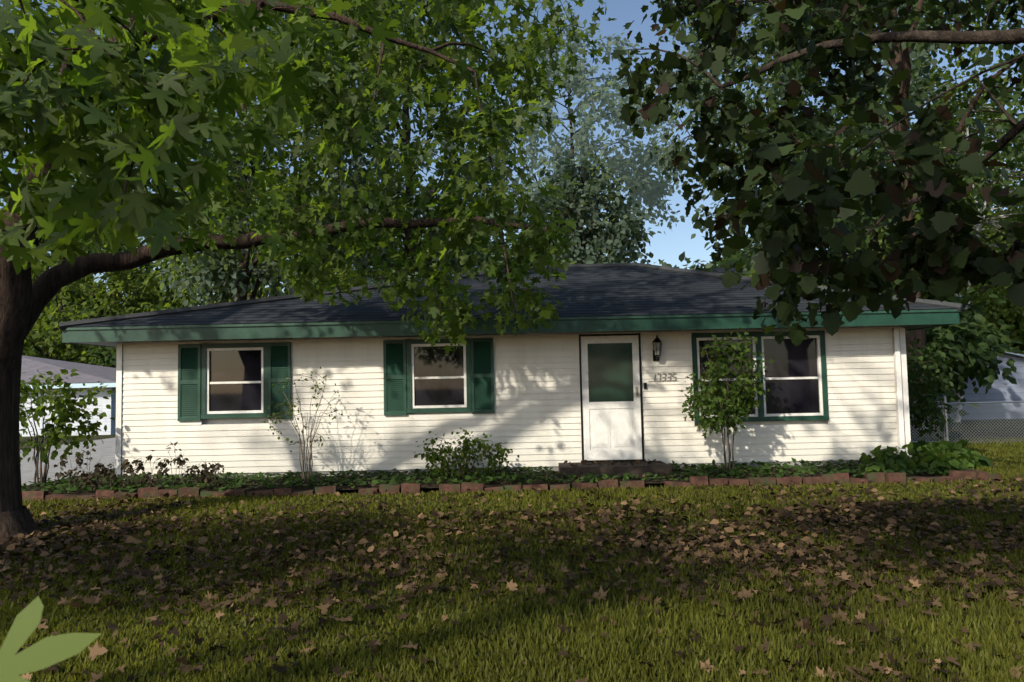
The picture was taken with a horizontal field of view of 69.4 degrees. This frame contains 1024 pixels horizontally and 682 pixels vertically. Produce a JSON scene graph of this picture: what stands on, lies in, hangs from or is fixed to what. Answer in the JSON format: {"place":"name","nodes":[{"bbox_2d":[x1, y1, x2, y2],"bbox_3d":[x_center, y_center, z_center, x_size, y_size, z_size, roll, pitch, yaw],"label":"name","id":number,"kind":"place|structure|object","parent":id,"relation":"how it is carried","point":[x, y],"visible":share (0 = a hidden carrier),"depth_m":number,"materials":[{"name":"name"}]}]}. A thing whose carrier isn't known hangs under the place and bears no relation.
{"place":"outdoors","nodes":[
{"label":"outdoors","id":0,"kind":"place"},
{"bbox_2d":[20,437,115,485],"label":"driveway","id":1,"kind":"structure","parent":0,"point":[104,453],"depth_m":16.59,"materials":[{"name":"concrete"}]},
{"bbox_2d":[0,419,1023,681],"bbox_3d":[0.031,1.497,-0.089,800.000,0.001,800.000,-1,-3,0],"label":"ground","id":2,"kind":"structure","parent":0,"point":[950,431],"depth_m":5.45,"materials":[{"name":"green plant"}]},
{"bbox_2d":[0,596,101,681],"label":"leaf","id":3,"kind":"object","parent":2,"relation":"on","point":[46,652],"visible":1,"depth_m":0.99,"materials":[{"name":"green plant"}]},
{"bbox_2d":[19,369,114,486],"bbox_3d":[-7.383,1.344,11.433,2.033,1.952,2.035,-1,-3,0],"label":"shrub","id":4,"kind":"object","parent":2,"relation":"on","point":[63,402],"depth_m":11.52,"materials":[{"name":"green plant"}]},
{"bbox_2d":[19,355,115,436],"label":"garage","id":5,"kind":"structure","parent":2,"relation":"on","point":[89,376],"depth_m":26.94,"materials":[{"name":"white"}]},
{"bbox_2d":[22,300,115,367],"bbox_3d":[-23.676,1.431,38.779,9.866,7.486,8.829,-1,-3,0],"label":"tree","id":6,"kind":"object","parent":2,"relation":"on","point":[47,323],"depth_m":37.56,"materials":[{"name":"green plant"}]},
{"bbox_2d":[1,183,177,362],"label":"tree","id":7,"kind":"object","parent":2,"relation":"on","point":[85,284],"depth_m":45.37,"materials":[{"name":"green plant"}]},
{"bbox_2d":[25,220,175,360],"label":"tree","id":8,"kind":"object","parent":2,"relation":"on","point":[99,302],"depth_m":65.39,"materials":[{"name":"green plant"}]},
{"bbox_2d":[78,298,208,367],"bbox_3d":[-16.733,1.154,38.682,9.751,7.030,9.642,-1,-3,0],"label":"tree","id":9,"kind":"object","parent":2,"relation":"on","point":[109,360],"depth_m":36.57,"materials":[{"name":"green plant"}]},
{"bbox_2d":[59,0,393,306],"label":"tree","id":10,"kind":"object","parent":2,"relation":"on","point":[229,282],"depth_m":28.22,"materials":[{"name":"green plant"}]},
{"bbox_2d":[128,198,358,311],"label":"tree","id":11,"kind":"object","parent":2,"relation":"on","point":[178,263],"depth_m":44.70,"materials":[{"name":"green plant"}]},
{"bbox_2d":[180,177,372,304],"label":"tree","id":12,"kind":"object","parent":2,"relation":"on","point":[276,286],"depth_m":61.60,"materials":[{"name":"green plant"}]},
{"bbox_2d":[0,0,615,539],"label":"maple","id":13,"kind":"object","parent":2,"relation":"on","point":[183,116],"depth_m":7.21,"materials":[{"name":"green plant"}]},
{"bbox_2d":[279,184,460,290],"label":"tree","id":14,"kind":"object","parent":2,"relation":"on","point":[336,270],"depth_m":41.50,"materials":[{"name":"green plant"}]},
{"bbox_2d":[330,267,459,289],"bbox_3d":[-3.777,0.776,25.003,7.630,6.394,7.370,-1,-3,0],"label":"tree","id":15,"kind":"object","parent":2,"relation":"on","point":[373,281],"depth_m":23.52,"materials":[{"name":"green plant"}]},
{"bbox_2d":[298,0,535,283],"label":"tree","id":16,"kind":"object","parent":2,"relation":"on","point":[396,195],"depth_m":30.14,"materials":[{"name":"green plant"}]},
{"bbox_2d":[421,227,504,273],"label":"tree","id":17,"kind":"object","parent":2,"relation":"on","point":[484,258],"visible":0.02,"depth_m":70.31,"materials":[{"name":"green plant"}]},
{"bbox_2d":[412,428,518,482],"bbox_3d":[-0.702,1.762,11.204,1.632,0.910,1.074,-1,-3,0],"label":"shrub","id":18,"kind":"object","parent":2,"relation":"on","point":[464,452],"depth_m":11.09,"materials":[{"name":"green plant"}]},
{"bbox_2d":[25,465,942,495],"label":"bed soil","id":19,"kind":"structure","parent":2,"relation":"on","point":[495,483],"depth_m":10.93,"materials":[{"name":"brown soil"}]},
{"bbox_2d":[54,455,92,487],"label":"dry plant","id":20,"kind":"object","parent":19,"relation":"on","point":[60,474],"depth_m":10.96,"materials":[{"name":"brown plant"}]},
{"bbox_2d":[62,446,105,492],"bbox_3d":[-6.194,1.868,10.753,0.472,0.706,0.599,-1,-3,0],"label":"dry plant","id":21,"kind":"object","parent":19,"relation":"on","point":[93,482],"depth_m":10.70,"materials":[{"name":"plant"}]},
{"bbox_2d":[90,462,132,492],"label":"dry plant","id":22,"kind":"object","parent":19,"relation":"on","point":[109,475],"depth_m":10.81,"materials":[{"name":"brown plant"}]},
{"bbox_2d":[114,458,151,487],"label":"dry plant","id":23,"kind":"object","parent":19,"relation":"on","point":[125,475],"depth_m":10.94,"materials":[{"name":"brown plant"}]},
{"bbox_2d":[123,450,168,487],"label":"dry plant","id":24,"kind":"object","parent":19,"relation":"on","point":[153,480],"depth_m":10.69,"materials":[{"name":"brown plant"}]},
{"bbox_2d":[156,441,196,486],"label":"dry plant","id":25,"kind":"object","parent":19,"relation":"on","point":[182,462],"depth_m":10.92,"materials":[{"name":"brown plant"}]},
{"bbox_2d":[176,460,210,486],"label":"dry plant","id":26,"kind":"object","parent":19,"relation":"on","point":[204,466],"depth_m":10.91,"materials":[{"name":"brown plant"}]},
{"bbox_2d":[198,461,223,490],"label":"dry plant","id":27,"kind":"object","parent":19,"relation":"on","point":[214,468],"depth_m":10.66,"materials":[{"name":"brown plant"}]},
{"bbox_2d":[263,367,343,483],"bbox_3d":[-3.174,1.299,11.318,1.180,1.785,1.306,-1,-3,0],"label":"twiggy shrub","id":28,"kind":"object","parent":19,"relation":"on","point":[309,473],"depth_m":11.22,"materials":[{"name":"plant"}]},
{"bbox_2d":[22,458,972,493],"bbox_3d":[-0.422,2.031,11.219,14.206,0.234,1.484,-1,-3,0],"label":"ground cover","id":29,"kind":"object","parent":19,"relation":"on","point":[713,468],"visible":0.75,"depth_m":11.00,"materials":[{"name":"green plant"}]},
{"bbox_2d":[679,327,773,474],"bbox_3d":[3.243,0.927,11.174,1.406,2.241,1.137,-1,-3,0],"label":"shrub","id":30,"kind":"object","parent":19,"relation":"on","point":[710,404],"depth_m":11.12,"materials":[{"name":"green plant"}]},
{"bbox_2d":[859,449,894,461],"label":"hosta","id":31,"kind":"object","parent":19,"relation":"on","point":[863,455],"visible":0.12,"depth_m":11.65,"materials":[{"name":"green plant"}]},
{"bbox_2d":[62,309,959,479],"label":"house","id":32,"kind":"structure","parent":2,"relation":"on","point":[574,389],"depth_m":11.94,"materials":[{"name":"white wood"}]},
{"bbox_2d":[72,267,955,326],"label":"roof","id":33,"kind":"structure","parent":32,"relation":"on","point":[613,291],"depth_m":12.48,"materials":[{"name":"grey"}]},
{"bbox_2d":[59,263,962,330],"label":"roof hip caps","id":34,"kind":"object","parent":33,"relation":"on","point":[65,325],"visible":0.53,"depth_m":12.75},
{"bbox_2d":[288,268,734,294],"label":"roof vents","id":35,"kind":"object","parent":33,"relation":"on","point":[715,270],"visible":0.17,"depth_m":14.49,"materials":[{"name":"grey metal"}]},
{"bbox_2d":[652,335,661,360],"bbox_3d":[2.333,0.109,11.897,0.170,0.415,0.212,-1,-3,0],"label":"wall lantern","id":36,"kind":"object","parent":32,"relation":"attached to","point":[657,343],"depth_m":11.84,"materials":[{"name":"black metal"}]},
{"bbox_2d":[649,373,678,381],"bbox_3d":[2.450,0.587,11.964,0.485,0.128,0.016,-1,-3,0],"label":"house number","id":37,"kind":"object","parent":32,"relation":"attached to","point":[665,377],"visible":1,"depth_m":11.96,"materials":[{"name":"black metal"}]},
{"bbox_2d":[892,328,904,453],"bbox_3d":[6.234,0.858,11.918,0.080,2.140,0.065,-1,-3,0],"label":"downspout","id":38,"kind":"object","parent":32,"relation":"attached to","point":[898,387],"visible":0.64,"depth_m":11.90,"materials":[{"name":"white metal"}]},
{"bbox_2d":[22,468,1000,500],"bbox_3d":[-0.205,2.115,11.340,14.203,0.190,1.971,-1,-3,0],"label":"brick edging","id":39,"kind":"object","parent":2,"relation":"on","point":[463,487],"visible":0.59,"depth_m":10.46,"materials":[{"name":"red brick"}]},
{"bbox_2d":[0,459,1023,567],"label":"leaf litter","id":40,"kind":"object","parent":2,"relation":"on","point":[8,544],"visible":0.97,"depth_m":7.61,"materials":[{"name":"brown plant"}]},
{"bbox_2d":[0,536,1023,681],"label":"grass","id":41,"kind":"structure","parent":2,"relation":"on","point":[96,649],"depth_m":5.43,"materials":[{"name":"plant"}]},
{"bbox_2d":[549,260,593,264],"bbox_3d":[1.510,0.295,25.272,7.622,6.946,8.412,-1,-3,0],"label":"tree","id":42,"kind":"object","parent":2,"relation":"on","point":[588,262],"visible":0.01,"depth_m":24.81,"materials":[{"name":"green plant"}]},
{"bbox_2d":[465,0,684,264],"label":"tree","id":43,"kind":"object","parent":2,"relation":"on","point":[650,193],"depth_m":48.59,"materials":[{"name":"green plant"}]},
{"bbox_2d":[495,148,665,265],"bbox_3d":[3.307,-2.801,35.332,8.298,13.097,8.111,-1,-3,0],"label":"tree","id":44,"kind":"object","parent":2,"relation":"on","point":[627,229],"depth_m":33.85,"materials":[{"name":"green plant"}]},
{"bbox_2d":[558,461,671,478],"bbox_3d":[1.569,2.032,11.525,1.680,0.245,0.850,-1,-3,0],"label":"stoop","id":45,"kind":"object","parent":2,"relation":"on","point":[642,468],"visible":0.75,"depth_m":11.11,"materials":[{"name":"grey concrete"}]},
{"bbox_2d":[659,251,712,269],"bbox_3d":[6.082,0.117,25.038,8.528,6.455,7.906,-1,-3,0],"label":"tree","id":46,"kind":"object","parent":2,"relation":"on","point":[682,257],"depth_m":25.43,"materials":[{"name":"green plant"}]},
{"bbox_2d":[674,236,820,275],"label":"tree","id":47,"kind":"object","parent":2,"relation":"on","point":[732,261],"depth_m":63.35,"materials":[{"name":"green plant"}]},
{"bbox_2d":[745,262,829,286],"bbox_3d":[8.195,0.400,22.478,6.544,6.209,6.708,-1,-3,0],"label":"tree","id":48,"kind":"object","parent":2,"relation":"on","point":[752,271],"depth_m":21.89,"materials":[{"name":"green plant"}]},
{"bbox_2d":[644,0,947,276],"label":"tree","id":49,"kind":"object","parent":2,"relation":"on","point":[665,159],"depth_m":29.21,"materials":[{"name":"green plant"}]},
{"bbox_2d":[610,0,1023,345],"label":"tree","id":50,"kind":"object","parent":2,"relation":"on","point":[936,259],"depth_m":5.74,"materials":[{"name":"green plant"}]},
{"bbox_2d":[650,0,1023,435],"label":"old tree","id":51,"kind":"object","parent":2,"relation":"on","point":[879,154],"depth_m":19.00,"materials":[{"name":"green plant"}]},
{"bbox_2d":[857,445,894,472],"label":"hosta","id":52,"kind":"object","parent":2,"relation":"on","point":[878,466],"depth_m":10.95,"materials":[{"name":"green plant"}]},
{"bbox_2d":[866,444,909,472],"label":"hosta","id":53,"kind":"object","parent":2,"relation":"on","point":[891,460],"depth_m":10.95,"materials":[{"name":"green plant"}]},
{"bbox_2d":[869,446,916,471],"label":"hosta","id":54,"kind":"object","parent":2,"relation":"on","point":[910,464],"depth_m":10.94,"materials":[{"name":"green plant"}]},
{"bbox_2d":[898,441,932,465],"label":"hosta","id":55,"kind":"object","parent":2,"relation":"on","point":[915,459],"depth_m":11.29,"materials":[{"name":"green plant"}]},
{"bbox_2d":[811,93,1023,294],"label":"tree","id":56,"kind":"object","parent":2,"relation":"on","point":[888,248],"depth_m":39.44,"materials":[{"name":"green plant"}]},
{"bbox_2d":[905,331,940,427],"bbox_3d":[8.286,0.966,16.907,2.703,2.953,2.556,-1,-3,0],"label":"shrub","id":57,"kind":"object","parent":2,"relation":"on","point":[917,342],"depth_m":16.51,"materials":[{"name":"green plant"}]},
{"bbox_2d":[907,445,939,471],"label":"hosta","id":58,"kind":"object","parent":2,"relation":"on","point":[923,455],"depth_m":11.10,"materials":[{"name":"green plant"}]},
{"bbox_2d":[841,213,1005,295],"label":"tree","id":59,"kind":"object","parent":2,"relation":"on","point":[880,241],"depth_m":66.61,"materials":[{"name":"green plant"}]},
{"bbox_2d":[912,441,949,455],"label":"hosta","id":60,"kind":"object","parent":2,"relation":"on","point":[923,443],"depth_m":13.31,"materials":[{"name":"green plant"}]},
{"bbox_2d":[906,330,962,443],"bbox_3d":[7.562,1.025,14.425,2.120,2.413,2.297,-1,-3,0],"label":"shrub","id":61,"kind":"object","parent":2,"relation":"on","point":[936,382],"depth_m":14.02,"materials":[{"name":"green plant"}]},
{"bbox_2d":[921,445,967,475],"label":"hosta","id":62,"kind":"object","parent":2,"relation":"on","point":[939,462],"depth_m":10.75,"materials":[{"name":"green plant"}]},
{"bbox_2d":[878,78,1023,421],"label":"tree","id":63,"kind":"object","parent":2,"relation":"on","point":[1015,184],"depth_m":23.88,"materials":[{"name":"green plant"}]},
{"bbox_2d":[881,247,1023,426],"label":"tree","id":64,"kind":"object","parent":2,"relation":"on","point":[966,333],"depth_m":21.62,"materials":[{"name":"green plant"}]},
{"bbox_2d":[881,202,1023,344],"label":"tree","id":65,"kind":"object","parent":2,"relation":"on","point":[1016,309],"depth_m":30.25,"materials":[{"name":"green plant"}]},
{"bbox_2d":[936,440,977,467],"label":"hosta","id":66,"kind":"object","parent":2,"relation":"on","point":[970,460],"depth_m":11.95,"materials":[{"name":"green plant"}]},
{"bbox_2d":[910,396,1023,442],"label":"chain link fence","id":67,"kind":"object","parent":2,"relation":"on","point":[946,433],"visible":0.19,"depth_m":16.13,"materials":[{"name":"grey metal"}]},
{"bbox_2d":[942,439,992,467],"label":"hosta","id":68,"kind":"object","parent":2,"relation":"on","point":[981,461],"depth_m":12.17,"materials":[{"name":"green plant"}]},
{"bbox_2d":[935,350,1023,420],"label":"neighbour shed","id":69,"kind":"structure","parent":2,"relation":"on","point":[1001,389],"depth_m":24.93,"materials":[{"name":"blue"}]},
{"bbox_2d":[953,287,1023,354],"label":"tree","id":70,"kind":"object","parent":2,"relation":"on","point":[1015,330],"depth_m":29.42,"materials":[{"name":"green plant"}]},
{"bbox_2d":[974,200,1011,249],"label":"tree","id":71,"kind":"object","parent":2,"relation":"on","point":[989,207],"depth_m":75.04,"materials":[{"name":"green plant"}]},
{"bbox_2d":[0,0,1023,305],"label":"sky","id":72,"kind":"structure","parent":0,"point":[668,247],"materials":[{"name":"blue"}]},
{"bbox_2d":[718,0,1023,263],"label":"tree","id":73,"kind":"object","parent":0,"point":[945,76],"depth_m":31.27,"materials":[{"name":"green plant"}]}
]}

